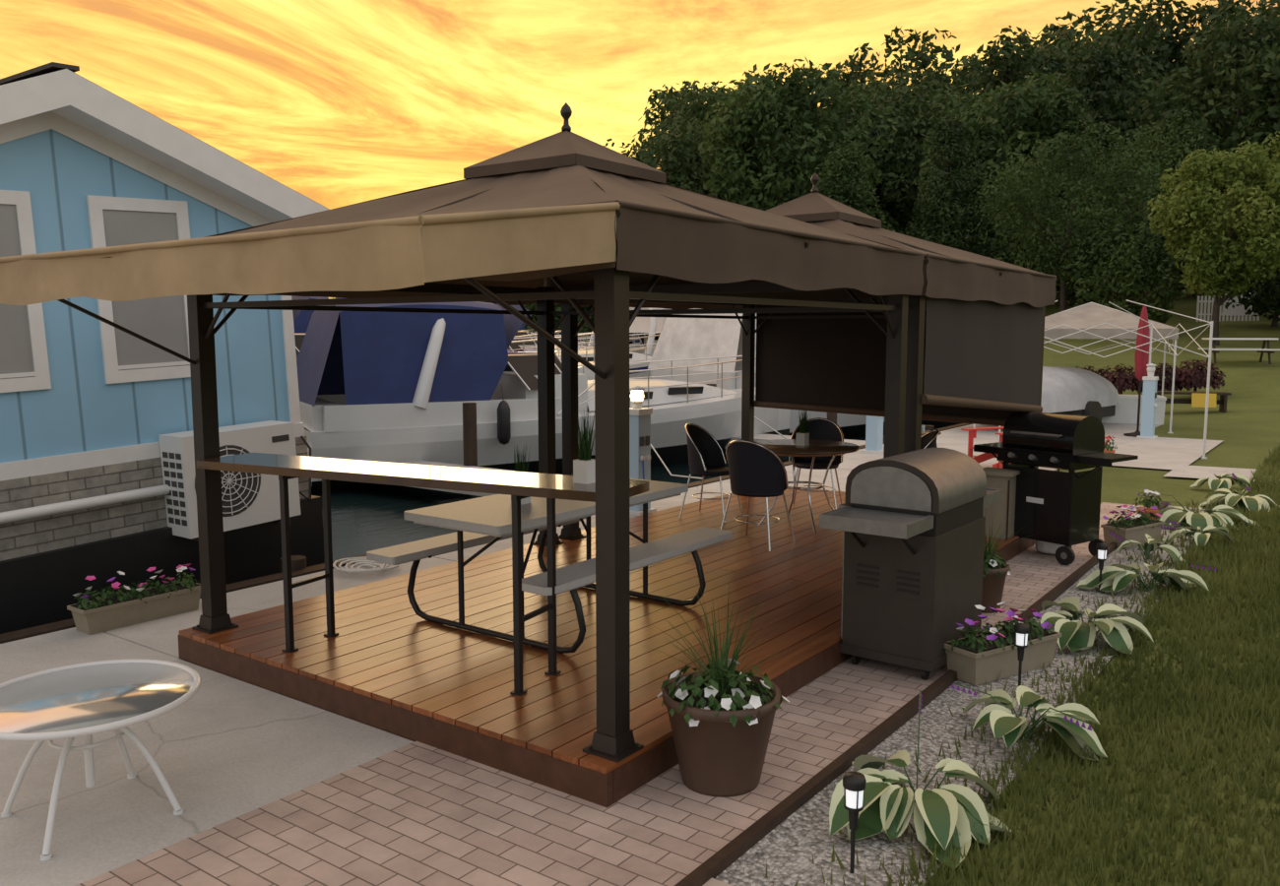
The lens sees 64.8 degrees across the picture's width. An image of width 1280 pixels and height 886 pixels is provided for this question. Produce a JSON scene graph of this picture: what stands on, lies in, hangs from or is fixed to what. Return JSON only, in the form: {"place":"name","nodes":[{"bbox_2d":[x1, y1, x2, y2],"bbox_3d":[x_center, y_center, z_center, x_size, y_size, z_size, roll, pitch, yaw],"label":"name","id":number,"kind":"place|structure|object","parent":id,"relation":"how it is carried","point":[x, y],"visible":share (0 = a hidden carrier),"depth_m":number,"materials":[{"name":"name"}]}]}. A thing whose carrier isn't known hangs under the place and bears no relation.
{"place":"outdoors","nodes":[
{"label":"outdoors","id":0,"kind":"place"},
{"bbox_2d":[311,423,959,561],"bbox_3d":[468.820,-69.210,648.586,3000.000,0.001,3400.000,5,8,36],"label":"lake water","id":1,"kind":"structure","parent":0,"point":[363,521],"depth_m":13.44,"materials":[{"name":"grey"}]},
{"bbox_2d":[0,62,329,634],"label":"house","id":2,"kind":"structure","parent":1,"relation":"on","point":[97,478],"depth_m":7.63,"materials":[{"name":"blue"}]},
{"bbox_2d":[293,296,561,360],"bbox_3d":[-5.941,-2.203,23.284,9.700,4.830,3.158,-3,7,-28],"label":"boat","id":3,"kind":"object","parent":1,"relation":"on","point":[301,322],"visible":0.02,"depth_m":21.41,"materials":[{"name":"white"}]},
{"bbox_2d":[291,295,594,380],"bbox_3d":[-5.596,-1.773,19.522,11.200,4.800,3.400,-3,7,-27],"label":"boat","id":4,"kind":"object","parent":1,"relation":"in","point":[298,339],"visible":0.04,"depth_m":21.08,"materials":[{"name":"blue"}]},
{"bbox_2d":[296,301,790,493],"bbox_3d":[-1.442,-1.394,17.457,10.100,4.500,3.188,-3,7,-28],"label":"cruiser boat","id":5,"kind":"object","parent":1,"relation":"on","point":[390,387],"visible":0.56,"depth_m":15.46,"materials":[{"name":"blue"}]},
{"bbox_2d":[471,303,661,379],"bbox_3d":[-2.815,-2.506,25.982,10.200,4.840,3.135,-4,7,-30],"label":"boat","id":6,"kind":"object","parent":1,"relation":"on","point":[634,356],"visible":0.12,"depth_m":26.17,"materials":[{"name":"white"}]},
{"bbox_2d":[554,332,645,351],"bbox_3d":[-4.114,-3.429,34.293,10.700,4.850,3.300,-4,8,-34],"label":"boat","id":7,"kind":"object","parent":1,"relation":"on","point":[634,348],"visible":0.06,"depth_m":36.48,"materials":[{"name":"white"}]},
{"bbox_2d":[587,307,666,356],"bbox_3d":[1.787,-3.589,35.538,11.700,4.895,3.630,-5,8,-39],"label":"boat","id":8,"kind":"object","parent":1,"relation":"on","point":[642,325],"visible":0.04,"depth_m":33.52,"materials":[{"name":"white"}]},
{"bbox_2d":[392,384,865,496],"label":"dock fingers","id":9,"kind":"object","parent":1,"relation":"on","point":[470,441],"visible":0.05,"depth_m":14.64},
{"bbox_2d":[647,308,961,437],"bbox_3d":[4.952,-2.246,24.032,11.200,4.750,3.300,-5,8,-36],"label":"boat","id":10,"kind":"object","parent":1,"relation":"on","point":[686,338],"visible":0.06,"depth_m":21.33,"materials":[{"name":"white"}]},
{"bbox_2d":[0,0,1277,298],"label":"sky","id":11,"kind":"structure","parent":0,"point":[340,103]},
{"bbox_2d":[406,237,1279,885],"bbox_3d":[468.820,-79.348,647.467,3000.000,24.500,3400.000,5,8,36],"label":"terrain","id":12,"kind":"structure","parent":0,"point":[1246,426],"depth_m":14.87,"materials":[{"name":"green plant"}]},
{"bbox_2d":[522,278,631,342],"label":"boat","id":13,"kind":"object","parent":12,"relation":"on","point":[585,328],"visible":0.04,"depth_m":53.25,"materials":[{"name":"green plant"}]},
{"bbox_2d":[0,422,1161,885],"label":"concrete pavement","id":14,"kind":"structure","parent":12,"relation":"on","point":[223,747],"depth_m":4.69,"materials":[{"name":"grey concrete"}]},
{"bbox_2d":[0,658,201,860],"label":"glass side table","id":15,"kind":"object","parent":14,"relation":"on","point":[86,701],"visible":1,"depth_m":4.01,"materials":[{"name":"white"}]},
{"bbox_2d":[66,563,200,635],"bbox_3d":[-3.373,1.023,6.785,0.300,0.338,0.822,5,8,36],"label":"flower planter","id":16,"kind":"object","parent":14,"relation":"on","point":[104,612],"visible":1,"depth_m":6.69,"materials":[{"name":"concrete"}]},
{"bbox_2d":[177,486,1035,807],"bbox_3d":[0.674,0.981,7.919,3.226,0.171,7.166,5,8,36],"label":"wooden deck","id":17,"kind":"object","parent":14,"relation":"on","point":[388,660],"visible":0.54,"depth_m":5.76,"materials":[{"name":"wood"}]},
{"bbox_2d":[196,452,649,696],"bbox_3d":[-1.232,0.657,5.373,2.660,1.035,0.420,3,7,26],"label":"bar counter","id":18,"kind":"object","parent":17,"relation":"on","point":[517,486],"visible":0.95,"depth_m":5.20,"materials":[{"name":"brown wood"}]},
{"bbox_2d":[573,407,595,484],"bbox_3d":[-0.251,0.003,4.851,0.118,0.380,0.136,5,8,36],"label":"potted plant","id":19,"kind":"object","parent":18,"relation":"on","point":[584,468],"visible":0.95,"depth_m":4.85,"materials":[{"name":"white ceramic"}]},
{"bbox_2d":[0,102,924,762],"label":"gazebo","id":20,"kind":"object","parent":17,"relation":"on","point":[567,217],"visible":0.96,"depth_m":4.41,"materials":[{"name":"fabric"}]},
{"bbox_2d":[366,478,731,653],"bbox_3d":[-0.511,0.702,6.305,1.450,0.740,1.830,5,8,36],"label":"picnic table","id":21,"kind":"object","parent":17,"relation":"on","point":[479,521],"visible":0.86,"depth_m":5.96,"materials":[{"name":"plastic"}]},
{"bbox_2d":[511,441,531,505],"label":"potted plant","id":22,"kind":"object","parent":21,"relation":"on","point":[519,468],"visible":0.22,"depth_m":6.01,"materials":[{"name":"green plant"}]},
{"bbox_2d":[678,423,742,522],"bbox_3d":[0.673,0.262,9.618,0.491,0.893,0.539,3,7,26],"label":"chair","id":23,"kind":"object","parent":17,"relation":"on","point":[706,457],"visible":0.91,"depth_m":9.73,"materials":[{"name":"black metal"}]},
{"bbox_2d":[720,440,795,551],"bbox_3d":[0.973,0.396,8.405,0.539,0.893,0.491,5,8,36],"label":"chair","id":24,"kind":"object","parent":17,"relation":"on","point":[756,470],"visible":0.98,"depth_m":8.20,"materials":[{"name":"black metal"}]},
{"bbox_2d":[554,172,1056,540],"bbox_3d":[1.501,-0.774,8.835,3.254,3.120,3.254,5,8,36],"label":"gazebo","id":25,"kind":"object","parent":17,"relation":"on","point":[976,338],"visible":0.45,"depth_m":8.57,"materials":[{"name":"fabric"}]},
{"bbox_2d":[754,439,860,533],"bbox_3d":[1.470,0.383,9.174,1.030,0.735,1.030,5,8,36],"label":"round table","id":26,"kind":"object","parent":17,"relation":"on","point":[813,448],"visible":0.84,"depth_m":8.99,"materials":[{"name":"brown metal"}]},
{"bbox_2d":[795,405,811,446],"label":"potted plant","id":27,"kind":"object","parent":26,"relation":"on","point":[802,436],"visible":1,"depth_m":9.10,"materials":[{"name":"green plant"}]},
{"bbox_2d":[788,417,843,509],"bbox_3d":[1.761,0.211,10.076,0.539,0.893,0.491,2,7,16],"label":"chair","id":28,"kind":"object","parent":17,"relation":"on","point":[819,428],"visible":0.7,"depth_m":10.19,"materials":[{"name":"black metal"}]},
{"bbox_2d":[920,429,938,448],"bbox_3d":[2.423,0.319,9.098,0.491,0.893,0.539,1,6,6],"label":"chair","id":29,"kind":"object","parent":17,"relation":"on","point":[928,439],"visible":0.18,"depth_m":9.10,"materials":[{"name":"black metal"}]},
{"bbox_2d":[629,385,656,515],"bbox_3d":[-0.031,0.070,10.739,0.300,1.365,0.300,5,8,36],"label":"power pedestal","id":30,"kind":"object","parent":14,"relation":"on","point":[639,433],"visible":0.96,"depth_m":10.64,"materials":[{"name":"white"}]},
{"bbox_2d":[861,415,884,453],"bbox_3d":[3.766,-0.530,16.168,0.300,1.365,0.300,5,8,36],"label":"power pedestal","id":31,"kind":"object","parent":14,"relation":"on","point":[873,434],"visible":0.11,"depth_m":16.13,"materials":[{"name":"blue"}]},
{"bbox_2d":[960,411,1042,468],"bbox_3d":[5.155,-0.110,14.201,0.953,0.985,0.800,-3,7,-24],"label":"adirondack chair","id":32,"kind":"object","parent":14,"relation":"on","point":[981,458],"visible":0.13,"depth_m":14.34,"materials":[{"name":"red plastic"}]},
{"bbox_2d":[882,426,1271,482],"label":"concrete pads","id":33,"kind":"object","parent":14,"relation":"on","point":[1178,456],"visible":0.47,"depth_m":16.52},
{"bbox_2d":[973,300,1213,458],"bbox_3d":[7.472,-1.172,17.113,3.080,2.458,3.080,1,6,11],"label":"canopy frame","id":34,"kind":"object","parent":33,"relation":"on","point":[1210,324],"visible":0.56,"depth_m":15.57,"materials":[{"name":"white metal"}]},
{"bbox_2d":[1103,436,1117,452],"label":"flowers","id":35,"kind":"object","parent":33,"relation":"on","point":[1109,448],"visible":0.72,"depth_m":14.95,"materials":[{"name":"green plant"}]},
{"bbox_2d":[1136,363,1158,438],"bbox_3d":[9.257,-0.769,18.338,0.300,1.365,0.300,5,8,36],"label":"power pedestal","id":36,"kind":"object","parent":33,"relation":"on","point":[1149,405],"visible":1,"depth_m":18.26,"materials":[{"name":"white"}]},
{"bbox_2d":[1041,366,1118,421],"bbox_3d":[8.503,-0.987,20.860,5.200,1.252,2.340,-6,9,-44],"label":"covered boat","id":37,"kind":"object","parent":14,"relation":"on","point":[1067,390],"visible":0.44,"depth_m":19.61,"materials":[{"name":"fabric"}]},
{"bbox_2d":[1101,394,1166,425],"bbox_3d":[10.474,-0.727,21.559,1.300,0.586,0.650,2,7,21],"label":"white deck box","id":38,"kind":"object","parent":14,"relation":"on","point":[1126,406],"visible":0.51,"depth_m":21.28,"materials":[{"name":"grey"}]},
{"bbox_2d":[1075,359,1225,394],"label":"shrubs","id":39,"kind":"object","parent":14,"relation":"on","point":[1194,376],"visible":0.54,"depth_m":26.26,"materials":[{"name":"red plant"}]},
{"bbox_2d":[75,502,1140,885],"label":"brick pavers","id":40,"kind":"object","parent":12,"relation":"on","point":[416,813],"visible":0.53,"depth_m":4.00,"materials":[{"name":"brick"}]},
{"bbox_2d":[649,583,789,797],"bbox_3d":[0.334,1.028,4.345,0.644,0.855,0.572,2,7,19],"label":"flower pot","id":41,"kind":"object","parent":40,"relation":"on","point":[722,714],"visible":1,"depth_m":4.19,"materials":[{"name":"ceramic"}]},
{"bbox_2d":[819,448,1002,680],"bbox_3d":[1.598,0.666,5.962,0.625,1.220,1.485,5,8,37],"label":"barbecue grill","id":42,"kind":"object","parent":40,"relation":"on","point":[912,524],"visible":0.94,"depth_m":5.64,"materials":[{"name":"grey metal"}]},
{"bbox_2d":[982,466,1020,539],"bbox_3d":[3.100,0.604,8.749,0.300,0.740,0.300,5,8,36],"label":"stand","id":43,"kind":"object","parent":40,"relation":"on","point":[999,515],"visible":0.46,"depth_m":8.63,"materials":[{"name":"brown wood"}]},
{"bbox_2d":[981,510,1027,613],"bbox_3d":[2.420,0.815,7.002,0.446,0.694,0.578,-4,7,-30],"label":"flower pot","id":44,"kind":"object","parent":40,"relation":"on","point":[995,570],"visible":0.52,"depth_m":6.92,"materials":[{"name":"ceramic"}]},
{"bbox_2d":[973,411,1138,565],"bbox_3d":[3.525,0.359,8.691,0.593,1.230,1.280,-5,8,-36],"label":"barbecue grill","id":45,"kind":"object","parent":40,"relation":"on","point":[1062,508],"visible":0.88,"depth_m":8.47,"materials":[{"name":"black metal"}]},
{"bbox_2d":[603,80,705,164],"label":"tree","id":46,"kind":"object","parent":12,"relation":"on","point":[664,99],"visible":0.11,"depth_m":110.04,"materials":[{"name":"green plant"}]},
{"bbox_2d":[299,416,1072,573],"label":"ropes and hoses","id":47,"kind":"object","parent":12,"relation":"on","point":[1040,546],"visible":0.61,"depth_m":8.42,"materials":[{"name":"grey"}]},
{"bbox_2d":[638,79,782,195],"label":"tree","id":48,"kind":"object","parent":12,"relation":"on","point":[705,98],"visible":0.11,"depth_m":77.69,"materials":[{"name":"green plant"}]},
{"bbox_2d":[702,878,733,885],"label":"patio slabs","id":49,"kind":"structure","parent":12,"relation":"on","point":[713,882],"depth_m":3.53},
{"bbox_2d":[638,117,800,204],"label":"tree","id":50,"kind":"object","parent":12,"relation":"on","point":[682,165],"visible":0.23,"depth_m":56.30,"materials":[{"name":"green plant"}]},
{"bbox_2d":[698,60,896,210],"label":"tree","id":51,"kind":"object","parent":12,"relation":"on","point":[742,128],"visible":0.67,"depth_m":50.60,"materials":[{"name":"green plant"}]},
{"bbox_2d":[737,56,860,108],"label":"tree","id":52,"kind":"object","parent":12,"relation":"on","point":[748,75],"depth_m":98.12,"materials":[{"name":"green plant"}]},
{"bbox_2d":[774,89,924,230],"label":"tree","id":53,"kind":"object","parent":12,"relation":"on","point":[890,163],"visible":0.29,"depth_m":57.43,"materials":[{"name":"green plant"}]},
{"bbox_2d":[819,57,891,108],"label":"tree","id":54,"kind":"object","parent":12,"relation":"on","point":[848,76],"visible":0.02,"depth_m":106.68,"materials":[{"name":"green plant"}]},
{"bbox_2d":[816,138,895,231],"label":"tree","id":55,"kind":"object","parent":12,"relation":"on","point":[852,186],"visible":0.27,"depth_m":47.32,"materials":[{"name":"green plant"}]},
{"bbox_2d":[814,68,923,204],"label":"tree","id":56,"kind":"object","parent":12,"relation":"on","point":[856,87],"visible":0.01,"depth_m":79.97,"materials":[{"name":"green plant"}]},
{"bbox_2d":[823,25,979,102],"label":"tree","id":57,"kind":"object","parent":12,"relation":"on","point":[925,58],"visible":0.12,"depth_m":103.03,"materials":[{"name":"green plant"}]},
{"bbox_2d":[865,68,964,211],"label":"tree","id":58,"kind":"object","parent":12,"relation":"on","point":[943,78],"visible":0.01,"depth_m":81.71,"materials":[{"name":"green plant"}]},
{"bbox_2d":[674,502,1168,885],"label":"timber edging","id":59,"kind":"object","parent":12,"relation":"on","point":[721,861],"visible":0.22,"depth_m":4.38,"materials":[{"name":"brown wood"}]},
{"bbox_2d":[864,79,996,235],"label":"tree","id":60,"kind":"object","parent":12,"relation":"on","point":[922,120],"visible":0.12,"depth_m":59.93,"materials":[{"name":"green plant"}]},
{"bbox_2d":[904,114,990,255],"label":"tree","id":61,"kind":"object","parent":12,"relation":"on","point":[929,225],"visible":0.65,"depth_m":46.26,"materials":[{"name":"green plant"}]},
{"bbox_2d":[920,55,982,95],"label":"tree","id":62,"kind":"object","parent":12,"relation":"on","point":[963,59],"visible":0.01,"depth_m":103.18,"materials":[{"name":"green plant"}]},
{"bbox_2d":[715,505,1205,885],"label":"gravel strip","id":63,"kind":"object","parent":12,"relation":"on","point":[790,847],"visible":0.29,"depth_m":4.48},
{"bbox_2d":[842,771,866,873],"bbox_3d":[0.764,1.385,3.614,0.082,0.413,0.082,5,8,36],"label":"solar light","id":64,"kind":"object","parent":63,"relation":"on","point":[854,784],"visible":0.98,"depth_m":3.58,"materials":[{"name":"black plastic"}]},
{"bbox_2d":[829,690,1011,868],"bbox_3d":[1.142,1.334,4.086,0.744,0.321,0.998,5,8,36],"label":"hosta","id":65,"kind":"object","parent":63,"relation":"on","point":[943,814],"visible":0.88,"depth_m":3.87,"materials":[{"name":"green"}]},
{"bbox_2d":[944,601,1061,686],"bbox_3d":[2.062,1.123,5.772,0.747,0.361,0.319,-4,7,-32],"label":"flower planter","id":66,"kind":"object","parent":63,"relation":"on","point":[989,654],"depth_m":5.65,"materials":[{"name":"concrete"}]},
{"bbox_2d":[1014,623,1029,686],"bbox_3d":[2.061,1.181,5.467,0.082,0.413,0.082,5,8,36],"label":"solar light","id":67,"kind":"object","parent":63,"relation":"on","point":[1022,631],"visible":0.96,"depth_m":5.43,"materials":[{"name":"black plastic"}]},
{"bbox_2d":[951,682,1107,761],"bbox_3d":[1.848,1.298,4.754,0.552,0.246,0.760,0,6,-4],"label":"hosta","id":68,"kind":"object","parent":63,"relation":"on","point":[1069,725],"visible":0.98,"depth_m":4.69,"materials":[{"name":"green"}]},
{"bbox_2d":[1038,596,1153,654],"bbox_3d":[2.842,1.143,6.327,0.645,0.208,0.778,2,7,17],"label":"hosta","id":69,"kind":"object","parent":63,"relation":"on","point":[1076,634],"visible":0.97,"depth_m":6.19,"materials":[{"name":"green"}]},
{"bbox_2d":[1095,542,1108,591],"bbox_3d":[3.445,0.952,7.539,0.082,0.413,0.082,5,8,36],"label":"solar light","id":70,"kind":"object","parent":63,"relation":"on","point":[1101,547],"visible":0.96,"depth_m":7.51,"materials":[{"name":"black plastic"}]},
{"bbox_2d":[1100,504,1164,549],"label":"flower planter","id":71,"kind":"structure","parent":63,"relation":"on","point":[1137,527],"depth_m":9.13,"materials":[{"name":"stone"}]},
{"bbox_2d":[1076,530,1216,592],"bbox_3d":[3.866,0.932,7.604,0.919,0.348,0.787,5,8,36],"label":"hosta","id":72,"kind":"object","parent":63,"relation":"on","point":[1117,577],"visible":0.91,"depth_m":7.54,"materials":[{"name":"green"}]},
{"bbox_2d":[1132,489,1161,519],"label":"potted flowers","id":73,"kind":"object","parent":63,"relation":"on","point":[1149,502],"visible":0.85,"depth_m":10.00,"materials":[{"name":"green plant"}]},
{"bbox_2d":[1113,533,1185,564],"bbox_3d":[4.389,0.900,8.637,0.568,0.184,0.471,5,8,36],"label":"hosta","id":74,"kind":"object","parent":63,"relation":"on","point":[1152,544],"visible":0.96,"depth_m":8.60,"materials":[{"name":"green"}]},
{"bbox_2d":[1160,518,1233,546],"bbox_3d":[5.073,0.831,9.174,0.553,0.203,0.544,5,8,36],"label":"hosta","id":75,"kind":"object","parent":63,"relation":"on","point":[1206,536],"visible":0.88,"depth_m":9.13,"materials":[{"name":"green"}]},
{"bbox_2d":[1138,492,1259,533],"bbox_3d":[5.525,0.670,10.109,0.897,0.319,0.865,-3,7,-24],"label":"hosta","id":76,"kind":"object","parent":63,"relation":"on","point":[1208,517],"visible":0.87,"depth_m":9.97,"materials":[{"name":"green"}]},
{"bbox_2d":[912,66,1097,262],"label":"tree","id":77,"kind":"object","parent":12,"relation":"on","point":[1004,106],"visible":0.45,"depth_m":50.38,"materials":[{"name":"green plant"}]},
{"bbox_2d":[743,445,1279,885],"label":"lawn grass","id":78,"kind":"structure","parent":12,"relation":"on","point":[1243,551],"depth_m":4.62,"materials":[{"name":"plant"}]},
{"bbox_2d":[945,25,1094,183],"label":"tree","id":79,"kind":"object","parent":12,"relation":"on","point":[1006,62],"visible":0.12,"depth_m":66.94,"materials":[{"name":"green plant"}]},
{"bbox_2d":[969,209,1071,303],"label":"tree","id":80,"kind":"object","parent":12,"relation":"on","point":[995,251],"visible":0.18,"depth_m":47.12,"materials":[{"name":"green plant"}]},
{"bbox_2d":[974,42,1069,105],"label":"tree","id":81,"kind":"object","parent":12,"relation":"on","point":[989,84],"depth_m":92.99,"materials":[{"name":"green plant"}]},
{"bbox_2d":[968,116,1170,312],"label":"tree","id":82,"kind":"object","parent":12,"relation":"on","point":[1075,241],"visible":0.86,"depth_m":40.58,"materials":[{"name":"green plant"}]},
{"bbox_2d":[1011,29,1130,134],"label":"tree","id":83,"kind":"object","parent":12,"relation":"on","point":[1058,53],"visible":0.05,"depth_m":78.48,"materials":[{"name":"green plant"}]},
{"bbox_2d":[1020,0,1145,88],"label":"tree","id":84,"kind":"object","parent":12,"relation":"on","point":[1059,32],"visible":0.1,"depth_m":92.33,"materials":[{"name":"green plant"}]},
{"bbox_2d":[1018,36,1158,302],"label":"tree","id":85,"kind":"object","parent":12,"relation":"on","point":[1100,76],"visible":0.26,"depth_m":56.09,"materials":[{"name":"green plant"}]},
{"bbox_2d":[1046,192,1154,306],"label":"tree","id":86,"kind":"object","parent":12,"relation":"on","point":[1072,298],"visible":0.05,"depth_m":56.08,"materials":[{"name":"green plant"}]},
{"bbox_2d":[1043,302,1179,433],"bbox_3d":[9.438,-1.676,21.216,3.100,2.560,3.100,3,7,24],"label":"popup canopy","id":87,"kind":"object","parent":12,"relation":"on","point":[1087,315],"visible":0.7,"depth_m":19.98,"materials":[{"name":"fabric"}]},
{"bbox_2d":[1059,222,1190,323],"bbox_3d":[19.124,-6.217,38.981,4.366,4.534,4.355,-1,6,-11],"label":"tree","id":88,"kind":"object","parent":12,"relation":"on","point":[1141,268],"visible":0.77,"depth_m":38.29,"materials":[{"name":"green plant"}]},
{"bbox_2d":[1123,303,1149,437],"bbox_3d":[9.213,-1.327,18.558,0.480,2.450,0.480,5,8,36],"label":"closed umbrella","id":89,"kind":"object","parent":12,"relation":"on","point":[1141,359],"visible":0.75,"depth_m":18.47,"materials":[{"name":"red"}]},
{"bbox_2d":[1069,114,1231,308],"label":"tree","id":90,"kind":"object","parent":12,"relation":"on","point":[1175,152],"visible":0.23,"depth_m":44.29,"materials":[{"name":"green plant"}]},
{"bbox_2d":[1068,0,1259,144],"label":"tree","id":91,"kind":"object","parent":12,"relation":"on","point":[1133,38],"visible":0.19,"depth_m":66.25,"materials":[{"name":"green plant"}]},
{"bbox_2d":[1090,75,1255,302],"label":"tree","id":92,"kind":"object","parent":12,"relation":"on","point":[1126,124],"visible":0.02,"depth_m":53.94,"materials":[{"name":"green plant"}]},
{"bbox_2d":[1156,390,1231,412],"bbox_3d":[12.701,-0.936,23.224,1.500,0.475,0.568,2,7,18],"label":"bench with float","id":93,"kind":"object","parent":12,"relation":"on","point":[1198,400],"visible":0.69,"depth_m":22.97,"materials":[{"name":"brown wood"}]},
{"bbox_2d":[1114,0,1279,129],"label":"tree","id":94,"kind":"object","parent":12,"relation":"on","point":[1213,17],"visible":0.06,"depth_m":64.55,"materials":[{"name":"green plant"}]},
{"bbox_2d":[1124,2,1279,230],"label":"tree","id":95,"kind":"object","parent":12,"relation":"on","point":[1232,53],"visible":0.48,"depth_m":45.87,"materials":[{"name":"green plant"}]},
{"bbox_2d":[1147,139,1279,345],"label":"tree","id":96,"kind":"object","parent":12,"relation":"on","point":[1237,254],"visible":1,"depth_m":33.51,"materials":[{"name":"green plant"}]},
{"bbox_2d":[1189,473,1249,490],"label":"hosta","id":97,"kind":"object","parent":12,"relation":"on","point":[1227,480],"visible":0.89,"depth_m":12.27,"materials":[{"name":"green"}]},
{"bbox_2d":[1196,291,1279,321],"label":"fence and sheds","id":98,"kind":"object","parent":12,"relation":"on","point":[1238,311],"visible":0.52,"depth_m":43.07,"materials":[{"name":"white"}]},
{"bbox_2d":[1198,337,1279,364],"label":"picnic table","id":99,"kind":"object","parent":12,"relation":"on","point":[1261,351],"visible":0.87,"depth_m":29.09,"materials":[{"name":"grey wood"}]},
{"bbox_2d":[1199,472,1279,512],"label":"hosta","id":100,"kind":"object","parent":12,"relation":"on","point":[1235,497],"visible":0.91,"depth_m":10.92,"materials":[{"name":"green"}]},
{"bbox_2d":[1209,198,1279,326],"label":"tree","id":101,"kind":"object","parent":12,"relation":"on","point":[1261,300],"visible":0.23,"depth_m":39.05,"materials":[{"name":"green plant"}]},
{"bbox_2d":[1237,29,1279,162],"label":"tree","id":102,"kind":"object","parent":12,"relation":"on","point":[1266,105],"visible":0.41,"depth_m":44.15,"materials":[{"name":"green plant"}]},
{"bbox_2d":[1251,130,1279,270],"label":"tree","id":103,"kind":"object","parent":12,"relation":"on","point":[1275,159],"visible":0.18,"depth_m":34.73,"materials":[{"name":"green plant"}]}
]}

